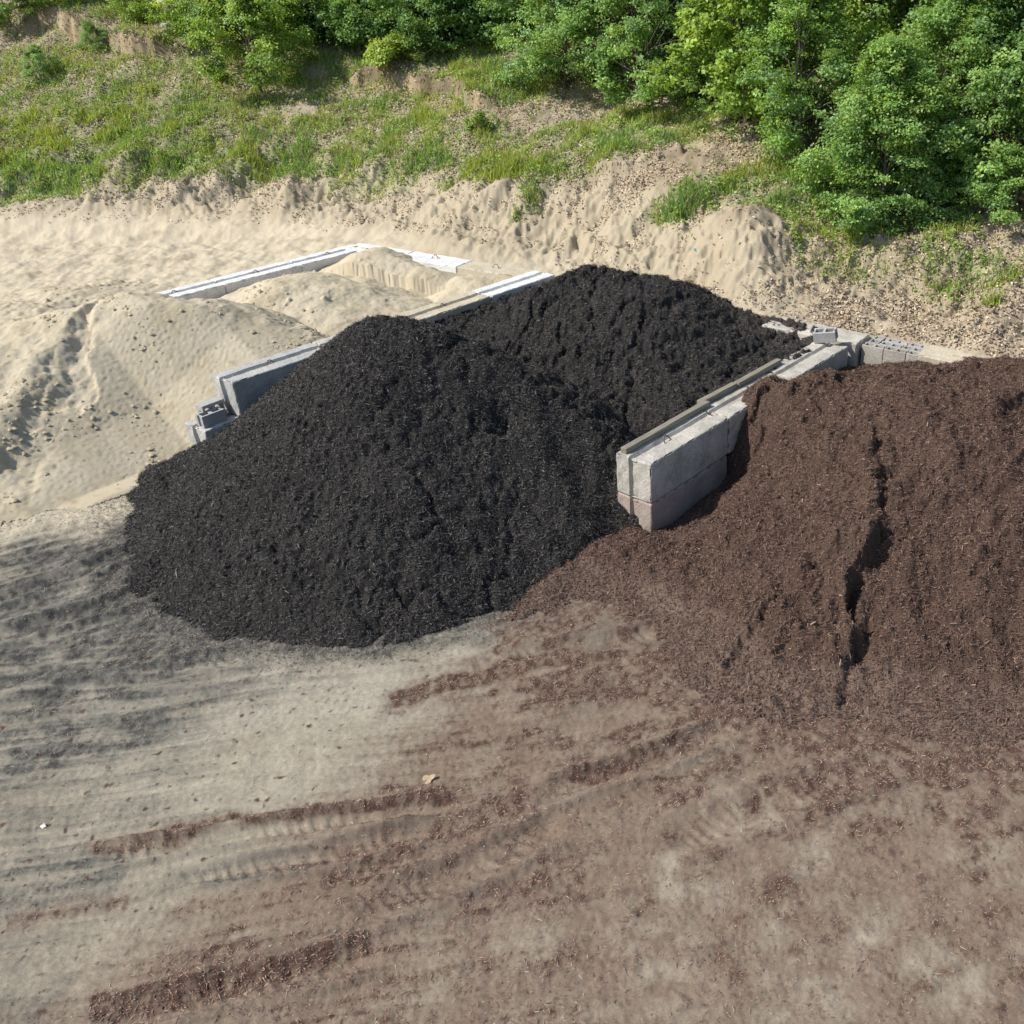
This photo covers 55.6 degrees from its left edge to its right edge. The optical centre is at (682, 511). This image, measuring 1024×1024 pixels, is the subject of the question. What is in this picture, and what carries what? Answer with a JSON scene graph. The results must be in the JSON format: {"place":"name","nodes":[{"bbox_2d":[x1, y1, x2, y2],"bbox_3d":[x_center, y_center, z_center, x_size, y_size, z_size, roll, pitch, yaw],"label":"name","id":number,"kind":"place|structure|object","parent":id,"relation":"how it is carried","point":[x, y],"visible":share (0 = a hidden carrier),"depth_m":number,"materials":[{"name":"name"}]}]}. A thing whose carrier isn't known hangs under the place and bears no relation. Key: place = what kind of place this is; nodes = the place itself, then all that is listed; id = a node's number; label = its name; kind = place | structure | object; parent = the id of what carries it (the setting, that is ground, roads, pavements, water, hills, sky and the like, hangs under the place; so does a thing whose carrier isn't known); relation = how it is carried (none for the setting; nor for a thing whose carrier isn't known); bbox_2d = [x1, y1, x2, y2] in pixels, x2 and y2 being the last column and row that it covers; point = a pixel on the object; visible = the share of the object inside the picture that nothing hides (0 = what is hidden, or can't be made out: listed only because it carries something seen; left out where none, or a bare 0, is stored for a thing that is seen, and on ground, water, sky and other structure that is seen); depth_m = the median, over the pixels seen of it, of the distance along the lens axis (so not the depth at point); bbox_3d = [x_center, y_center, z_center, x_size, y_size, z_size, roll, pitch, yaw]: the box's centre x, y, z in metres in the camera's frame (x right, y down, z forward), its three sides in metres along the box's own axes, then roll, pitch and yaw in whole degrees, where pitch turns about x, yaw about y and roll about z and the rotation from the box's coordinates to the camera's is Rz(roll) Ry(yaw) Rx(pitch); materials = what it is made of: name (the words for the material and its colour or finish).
{"place":"outdoors","nodes":[
{"label":"outdoors","id":0,"kind":"place"},
{"bbox_2d":[0,0,1023,1023],"bbox_3d":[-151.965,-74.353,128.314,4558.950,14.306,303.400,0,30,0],"label":"ground","id":1,"kind":"structure","parent":0,"point":[246,738],"depth_m":9.24,"materials":[{"name":"soil"}]},
{"bbox_2d":[0,0,46,26],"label":"shrub","id":2,"kind":"object","parent":1,"relation":"on","point":[5,9],"visible":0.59,"depth_m":30.50,"materials":[{"name":"green plant"}]},
{"bbox_2d":[16,44,61,77],"bbox_3d":[-19.727,-13.731,28.923,1.300,1.038,1.335,18,34,28],"label":"shrub","id":3,"kind":"object","parent":1,"relation":"on","point":[38,57],"visible":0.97,"depth_m":28.72,"materials":[{"name":"green plant"}]},
{"bbox_2d":[28,0,78,6],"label":"shrub","id":4,"kind":"object","parent":1,"relation":"on","point":[47,1],"visible":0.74,"depth_m":30.50,"materials":[{"name":"green plant"}]},
{"bbox_2d":[72,20,108,51],"bbox_3d":[-18.551,-14.892,29.672,1.213,0.968,1.246,-16,34,-26],"label":"shrub","id":5,"kind":"object","parent":1,"relation":"on","point":[88,28],"visible":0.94,"depth_m":29.53,"materials":[{"name":"green plant"}]},
{"bbox_2d":[102,0,180,23],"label":"shrub","id":6,"kind":"object","parent":1,"relation":"on","point":[141,7],"visible":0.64,"depth_m":30.21,"materials":[{"name":"green plant"}]},
{"bbox_2d":[0,278,329,525],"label":"sand pile","id":7,"kind":"object","parent":1,"relation":"on","point":[106,385],"visible":0.87,"depth_m":15.34,"materials":[{"name":"beige sand"}]},
{"bbox_2d":[160,21,172,27],"bbox_3d":[-16.395,-15.493,30.158,0.452,0.270,0.431,-25,39,-37],"label":"rock","id":8,"kind":"object","parent":1,"relation":"on","point":[165,24],"visible":0.48,"depth_m":30.01,"materials":[{"name":"grey stone"}]},
{"bbox_2d":[156,280,225,298],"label":"concrete block","id":9,"kind":"structure","parent":1,"relation":"on","point":[207,289],"depth_m":19.15,"materials":[{"name":"concrete"}]},
{"bbox_2d":[142,0,256,47],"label":"shrub","id":10,"kind":"object","parent":1,"relation":"on","point":[176,16],"visible":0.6,"depth_m":28.73,"materials":[{"name":"green plant"}]},
{"bbox_2d":[185,411,237,445],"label":"concrete block","id":11,"kind":"structure","parent":1,"relation":"on","point":[197,434],"depth_m":14.91,"materials":[{"name":"grey concrete"}]},
{"bbox_2d":[195,406,226,427],"bbox_3d":[-7.418,-1.491,14.893,0.190,0.190,0.390,19,35,29],"label":"cinder block","id":12,"kind":"object","parent":11,"relation":"on","point":[211,417],"depth_m":14.83,"materials":[{"name":"concrete"}]},
{"bbox_2d":[195,396,227,414],"bbox_3d":[-7.483,-1.626,15.037,0.190,0.281,0.390,17,34,27],"label":"cinder block","id":13,"kind":"object","parent":11,"relation":"on","point":[208,404],"depth_m":14.96,"materials":[{"name":"concrete"}]},
{"bbox_2d":[212,343,318,415],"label":"concrete block","id":14,"kind":"structure","parent":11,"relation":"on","point":[241,389],"depth_m":15.22,"materials":[{"name":"concrete"}]},
{"bbox_2d":[173,0,270,43],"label":"shrub","id":15,"kind":"object","parent":1,"relation":"on","point":[195,10],"visible":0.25,"depth_m":28.71,"materials":[{"name":"green plant"}]},
{"bbox_2d":[181,0,324,91],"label":"shrub","id":16,"kind":"object","parent":1,"relation":"on","point":[238,10],"visible":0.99,"depth_m":27.55,"materials":[{"name":"green plant"}]},
{"bbox_2d":[210,261,301,293],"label":"concrete block","id":17,"kind":"structure","parent":1,"relation":"on","point":[233,282],"depth_m":20.04,"materials":[{"name":"concrete"}]},
{"bbox_2d":[269,0,348,43],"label":"shrub","id":18,"kind":"object","parent":1,"relation":"on","point":[307,33],"visible":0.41,"depth_m":28.68,"materials":[{"name":"green plant"}]},
{"bbox_2d":[258,0,377,36],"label":"shrub","id":19,"kind":"object","parent":1,"relation":"on","point":[300,22],"visible":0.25,"depth_m":29.11,"materials":[{"name":"green plant"}]},
{"bbox_2d":[273,0,369,46],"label":"shrub","id":20,"kind":"object","parent":1,"relation":"on","point":[324,15],"visible":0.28,"depth_m":28.77,"materials":[{"name":"green plant"}]},
{"bbox_2d":[221,270,433,336],"bbox_3d":[-7.801,-3.797,18.707,6.420,1.570,5.025,0,30,0],"label":"sand pile","id":21,"kind":"object","parent":1,"relation":"on","point":[330,304],"visible":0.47,"depth_m":18.33,"materials":[{"name":"beige sand"}]},
{"bbox_2d":[287,244,367,272],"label":"concrete block","id":22,"kind":"structure","parent":1,"relation":"on","point":[317,262],"depth_m":21.20,"materials":[{"name":"concrete"}]},
{"bbox_2d":[312,315,396,347],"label":"concrete block","id":23,"kind":"structure","parent":1,"relation":"on","point":[320,343],"depth_m":16.43,"materials":[{"name":"concrete"}]},
{"bbox_2d":[311,0,428,50],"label":"shrub","id":24,"kind":"object","parent":1,"relation":"on","point":[343,43],"visible":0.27,"depth_m":28.64,"materials":[{"name":"green plant"}]},
{"bbox_2d":[326,0,430,45],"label":"shrub","id":25,"kind":"object","parent":1,"relation":"on","point":[349,12],"visible":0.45,"depth_m":27.89,"materials":[{"name":"green plant"}]},
{"bbox_2d":[344,243,413,253],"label":"concrete block","id":26,"kind":"structure","parent":1,"relation":"on","point":[372,246],"depth_m":21.82,"materials":[{"name":"concrete"}]},
{"bbox_2d":[318,247,462,298],"bbox_3d":[-6.619,-5.007,20.268,4.859,0.904,3.810,19,35,29],"label":"sand pile","id":27,"kind":"object","parent":1,"relation":"on","point":[386,266],"visible":0.48,"depth_m":20.18,"materials":[{"name":"beige sand"}]},
{"bbox_2d":[360,30,429,67],"bbox_3d":[-8.334,-13.540,27.913,2.367,1.225,1.868,-9,31,-15],"label":"shrub","id":28,"kind":"object","parent":1,"relation":"on","point":[380,52],"visible":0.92,"depth_m":27.46,"materials":[{"name":"green plant"}]},
{"bbox_2d":[359,0,458,40],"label":"shrub","id":29,"kind":"object","parent":1,"relation":"on","point":[405,16],"visible":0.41,"depth_m":27.86,"materials":[{"name":"green plant"}]},
{"bbox_2d":[422,774,434,783],"bbox_3d":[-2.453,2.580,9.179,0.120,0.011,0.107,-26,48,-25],"label":"rock","id":30,"kind":"object","parent":1,"relation":"on","point":[428,779],"visible":1,"depth_m":9.18,"materials":[{"name":"beige stone"}]},
{"bbox_2d":[407,251,471,272],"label":"concrete block","id":31,"kind":"structure","parent":1,"relation":"on","point":[445,263],"depth_m":20.91,"materials":[{"name":"concrete"}]},
{"bbox_2d":[396,0,486,57],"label":"shrub","id":32,"kind":"object","parent":1,"relation":"on","point":[420,41],"visible":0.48,"depth_m":27.51,"materials":[{"name":"green plant"}]},
{"bbox_2d":[398,291,490,321],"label":"concrete block","id":33,"kind":"structure","parent":1,"relation":"on","point":[451,306],"depth_m":18.16,"materials":[{"name":"concrete"}]},
{"bbox_2d":[371,0,528,48],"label":"shrub","id":34,"kind":"object","parent":1,"relation":"on","point":[486,12],"visible":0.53,"depth_m":27.37,"materials":[{"name":"green plant"}]},
{"bbox_2d":[426,275,496,302],"bbox_3d":[-4.747,-4.688,20.090,2.738,0.530,2.398,21,36,31],"label":"sand pile","id":35,"kind":"object","parent":1,"relation":"on","point":[456,285],"visible":0.3,"depth_m":19.88,"materials":[{"name":"beige sand"}]},
{"bbox_2d":[120,263,821,648],"bbox_3d":[-3.368,-2.109,14.793,8.200,2.595,10.828,18,34,28],"label":"black mulch pile","id":36,"kind":"object","parent":1,"relation":"on","point":[364,481],"visible":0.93,"depth_m":12.58,"materials":[{"name":"black wood"}]},
{"bbox_2d":[462,109,494,131],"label":"shrub","id":37,"kind":"object","parent":1,"relation":"on","point":[478,116],"visible":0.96,"depth_m":24.70,"materials":[{"name":"green plant"}]},
{"bbox_2d":[424,0,539,39],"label":"shrub","id":38,"kind":"object","parent":1,"relation":"on","point":[476,3],"visible":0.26,"depth_m":27.50,"materials":[{"name":"green plant"}]},
{"bbox_2d":[457,261,533,281],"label":"concrete block","id":39,"kind":"structure","parent":1,"relation":"on","point":[495,272],"depth_m":20.34,"materials":[{"name":"concrete"}]},
{"bbox_2d":[448,0,563,36],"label":"shrub","id":40,"kind":"object","parent":1,"relation":"on","point":[519,2],"visible":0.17,"depth_m":27.71,"materials":[{"name":"green plant"}]},
{"bbox_2d":[0,0,1023,317],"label":"grass","id":41,"kind":"structure","parent":1,"relation":"on","point":[422,116],"depth_m":25.92,"materials":[{"name":"green plant"}]},
{"bbox_2d":[0,492,1023,1023],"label":"mulch chips","id":42,"kind":"object","parent":1,"relation":"on","point":[358,650],"visible":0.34,"depth_m":8.86,"materials":[{"name":"brown wood"}]},
{"bbox_2d":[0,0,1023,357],"bbox_3d":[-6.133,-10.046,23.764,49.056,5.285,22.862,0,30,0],"label":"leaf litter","id":43,"kind":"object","parent":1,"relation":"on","point":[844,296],"visible":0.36,"depth_m":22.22,"materials":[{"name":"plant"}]},
{"bbox_2d":[472,270,554,300],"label":"concrete block","id":44,"kind":"structure","parent":1,"relation":"on","point":[508,287],"depth_m":19.38,"materials":[{"name":"grey concrete"}]},
{"bbox_2d":[514,32,562,84],"bbox_3d":[-4.030,-12.514,26.283,1.499,1.432,1.531,4,30,8],"label":"shrub","id":45,"kind":"object","parent":1,"relation":"on","point":[535,80],"visible":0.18,"depth_m":26.02,"materials":[{"name":"green plant"}]},
{"bbox_2d":[477,0,625,89],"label":"tree","id":46,"kind":"object","parent":1,"relation":"on","point":[541,45],"visible":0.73,"depth_m":25.26,"materials":[{"name":"green plant"}]},
{"bbox_2d":[589,0,652,40],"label":"tree","id":47,"kind":"object","parent":1,"relation":"on","point":[636,13],"visible":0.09,"depth_m":28.23,"materials":[{"name":"green plant"}]},
{"bbox_2d":[551,0,729,107],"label":"tree","id":48,"kind":"object","parent":1,"relation":"on","point":[633,40],"visible":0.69,"depth_m":23.70,"materials":[{"name":"green plant"}]},
{"bbox_2d":[624,0,680,56],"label":"shrub","id":49,"kind":"object","parent":1,"relation":"on","point":[653,18],"visible":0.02,"depth_m":26.14,"materials":[{"name":"green plant"}]},
{"bbox_2d":[621,0,720,22],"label":"shrub","id":50,"kind":"object","parent":1,"relation":"on","point":[648,18],"visible":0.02,"depth_m":28.72,"materials":[{"name":"green plant"}]},
{"bbox_2d":[618,456,726,531],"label":"concrete block","id":51,"kind":"structure","parent":1,"relation":"on","point":[670,507],"depth_m":13.17,"materials":[{"name":"grey concrete"}]},
{"bbox_2d":[616,411,727,502],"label":"concrete block","id":52,"kind":"structure","parent":51,"relation":"on","point":[655,469],"depth_m":12.93,"materials":[{"name":"concrete"}]},
{"bbox_2d":[621,400,709,454],"bbox_3d":[-0.210,-1.209,13.310,0.116,0.090,1.960,20,36,31],"label":"timber","id":53,"kind":"object","parent":52,"relation":"on","point":[651,435],"visible":1,"depth_m":13.20,"materials":[{"name":"grey wood"}]},
{"bbox_2d":[643,0,727,26],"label":"tree","id":54,"kind":"object","parent":1,"relation":"on","point":[694,1],"visible":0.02,"depth_m":26.76,"materials":[{"name":"green plant"}]},
{"bbox_2d":[635,0,738,96],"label":"shrub","id":55,"kind":"object","parent":1,"relation":"on","point":[660,52],"visible":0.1,"depth_m":24.42,"materials":[{"name":"green plant"}]},
{"bbox_2d":[667,44,724,113],"bbox_3d":[0.720,-10.937,23.990,2.167,1.729,2.225,10,31,16],"label":"shrub","id":56,"kind":"object","parent":1,"relation":"on","point":[673,95],"visible":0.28,"depth_m":23.72,"materials":[{"name":"green plant"}]},
{"bbox_2d":[687,108,750,126],"bbox_3d":[0.582,-9.387,22.323,1.719,0.574,1.136,-16,34,-26],"label":"dead branch","id":57,"kind":"object","parent":1,"relation":"on","point":[719,117],"visible":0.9,"depth_m":22.15,"materials":[{"name":"brown wood"}]},
{"bbox_2d":[703,373,790,453],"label":"concrete block","id":58,"kind":"structure","parent":1,"relation":"on","point":[731,407],"depth_m":13.98,"materials":[{"name":"concrete"}]},
{"bbox_2d":[697,382,736,403],"bbox_3d":[0.527,-1.779,14.297,0.104,0.090,0.912,21,36,32],"label":"timber","id":59,"kind":"object","parent":58,"relation":"on","point":[721,392],"visible":0.88,"depth_m":14.28,"materials":[{"name":"grey wood"}]},
{"bbox_2d":[734,358,781,387],"bbox_3d":[1.206,-2.214,15.045,0.106,0.090,1.251,20,36,31],"label":"timber","id":60,"kind":"object","parent":58,"relation":"on","point":[754,374],"visible":0.98,"depth_m":14.97,"materials":[{"name":"grey wood"}]},
{"bbox_2d":[646,0,851,126],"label":"tree","id":61,"kind":"object","parent":1,"relation":"on","point":[729,62],"visible":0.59,"depth_m":21.34,"materials":[{"name":"green plant"}]},
{"bbox_2d":[505,354,1023,750],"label":"brown mulch pile","id":62,"kind":"object","parent":1,"relation":"on","point":[853,536],"visible":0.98,"depth_m":11.35,"materials":[{"name":"brown wood"}]},
{"bbox_2d":[723,10,818,53],"bbox_3d":[2.554,-15.496,24.049,5.915,8.213,5.569,22,37,33],"label":"tree","id":63,"kind":"object","parent":1,"relation":"on","point":[808,40],"depth_m":25.48,"materials":[{"name":"green plant"}]},
{"bbox_2d":[730,0,883,165],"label":"tree","id":64,"kind":"object","parent":1,"relation":"on","point":[795,103],"visible":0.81,"depth_m":19.95,"materials":[{"name":"green plant"}]},
{"bbox_2d":[768,342,847,378],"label":"concrete block","id":65,"kind":"structure","parent":1,"relation":"on","point":[820,356],"depth_m":15.78,"materials":[{"name":"grey concrete"}]},
{"bbox_2d":[813,327,837,342],"bbox_3d":[2.455,-3.039,16.260,0.390,0.190,0.190,1,40,23],"label":"cinder block","id":66,"kind":"object","parent":65,"relation":"on","point":[825,335],"depth_m":16.21,"materials":[{"name":"concrete"}]},
{"bbox_2d":[762,316,869,367],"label":"concrete block","id":67,"kind":"structure","parent":1,"relation":"on","point":[853,341],"depth_m":16.68,"materials":[{"name":"grey concrete"}]},
{"bbox_2d":[790,112,902,211],"bbox_3d":[3.513,-7.335,19.948,2.600,2.075,2.670,4,30,7],"label":"shrub","id":68,"kind":"object","parent":1,"relation":"on","point":[853,189],"visible":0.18,"depth_m":19.50,"materials":[{"name":"green plant"}]},
{"bbox_2d":[767,0,927,80],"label":"tree","id":69,"kind":"object","parent":1,"relation":"on","point":[866,9],"visible":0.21,"depth_m":22.30,"materials":[{"name":"green plant"}]},
{"bbox_2d":[860,355,882,365],"bbox_3d":[3.331,-2.641,16.548,0.390,0.190,0.190,17,34,27],"label":"cinder block","id":70,"kind":"object","parent":1,"relation":"on","point":[868,360],"depth_m":16.48,"materials":[{"name":"concrete"}]},
{"bbox_2d":[861,342,886,358],"bbox_3d":[3.331,-2.807,16.452,0.390,0.190,0.190,18,35,28],"label":"cinder block","id":71,"kind":"object","parent":70,"relation":"on","point":[873,350],"depth_m":16.40,"materials":[{"name":"concrete"}]},
{"bbox_2d":[868,335,885,343],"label":"cinder block","id":72,"kind":"object","parent":1,"relation":"on","point":[875,340],"depth_m":16.66,"materials":[{"name":"concrete"}]},
{"bbox_2d":[775,32,980,242],"bbox_3d":[4.017,-7.549,19.224,3.743,4.018,3.505,-12,32,-19],"label":"tree","id":73,"kind":"object","parent":1,"relation":"on","point":[882,66],"visible":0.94,"depth_m":18.47,"materials":[{"name":"green plant"}]},
{"bbox_2d":[880,341,903,347],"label":"cinder block","id":74,"kind":"object","parent":1,"relation":"on","point":[890,344],"depth_m":16.46,"materials":[{"name":"concrete"}]},
{"bbox_2d":[886,338,907,345],"bbox_3d":[3.774,-2.903,16.619,0.390,0.190,0.190,17,34,27],"label":"cinder block","id":75,"kind":"object","parent":1,"relation":"on","point":[896,341],"depth_m":16.59,"materials":[{"name":"concrete"}]},
{"bbox_2d":[901,345,923,351],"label":"cinder block","id":76,"kind":"object","parent":1,"relation":"on","point":[906,347],"depth_m":16.29,"materials":[{"name":"concrete"}]},
{"bbox_2d":[908,342,925,348],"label":"cinder block","id":77,"kind":"object","parent":1,"relation":"on","point":[918,345],"depth_m":16.41,"materials":[{"name":"concrete"}]},
{"bbox_2d":[868,139,969,231],"bbox_3d":[4.704,-6.708,19.433,2.311,1.845,2.373,-6,31,-11],"label":"shrub","id":78,"kind":"object","parent":1,"relation":"on","point":[939,197],"visible":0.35,"depth_m":19.01,"materials":[{"name":"green plant"}]},
{"bbox_2d":[866,0,1023,200],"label":"tree","id":79,"kind":"object","parent":1,"relation":"on","point":[960,20],"visible":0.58,"depth_m":18.76,"materials":[{"name":"green plant"}]},
{"bbox_2d":[881,0,1023,125],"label":"tree","id":80,"kind":"object","parent":1,"relation":"on","point":[911,3],"visible":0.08,"depth_m":21.34,"materials":[{"name":"green plant"}]},
{"bbox_2d":[918,345,994,364],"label":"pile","id":81,"kind":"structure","parent":1,"relation":"on","point":[934,354],"depth_m":15.93,"materials":[{"name":"beige sand"}]},
{"bbox_2d":[905,350,922,361],"bbox_3d":[4.011,-2.596,16.087,0.390,0.190,0.190,17,34,27],"label":"cinder block","id":82,"kind":"object","parent":81,"relation":"on","point":[911,355],"depth_m":16.06,"materials":[{"name":"concrete"}]},
{"bbox_2d":[902,0,1010,18],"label":"tree","id":83,"kind":"object","parent":1,"relation":"on","point":[907,12],"visible":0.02,"depth_m":25.53,"materials":[{"name":"green plant"}]},
{"bbox_2d":[943,0,1023,201],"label":"tree","id":84,"kind":"object","parent":1,"relation":"on","point":[1015,76],"visible":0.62,"depth_m":18.71,"materials":[{"name":"green plant"}]},
{"bbox_2d":[950,141,1023,225],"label":"shrub","id":85,"kind":"object","parent":1,"relation":"on","point":[1014,161],"visible":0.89,"depth_m":18.48,"materials":[{"name":"green plant"}]},
{"bbox_2d":[967,0,1023,89],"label":"tree","id":86,"kind":"object","parent":1,"relation":"on","point":[1015,14],"visible":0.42,"depth_m":18.98,"materials":[{"name":"green plant"}]},
{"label":"cinder block","id":87,"kind":"object","parent":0,"visible":0},
{"bbox_2d":[883,346,908,362],"bbox_3d":[3.668,-2.700,16.266,0.390,0.190,0.190,18,34,28],"label":"cinder block","id":88,"kind":"object","parent":87,"relation":"on","point":[893,354],"depth_m":16.21,"materials":[{"name":"concrete"}]}
]}

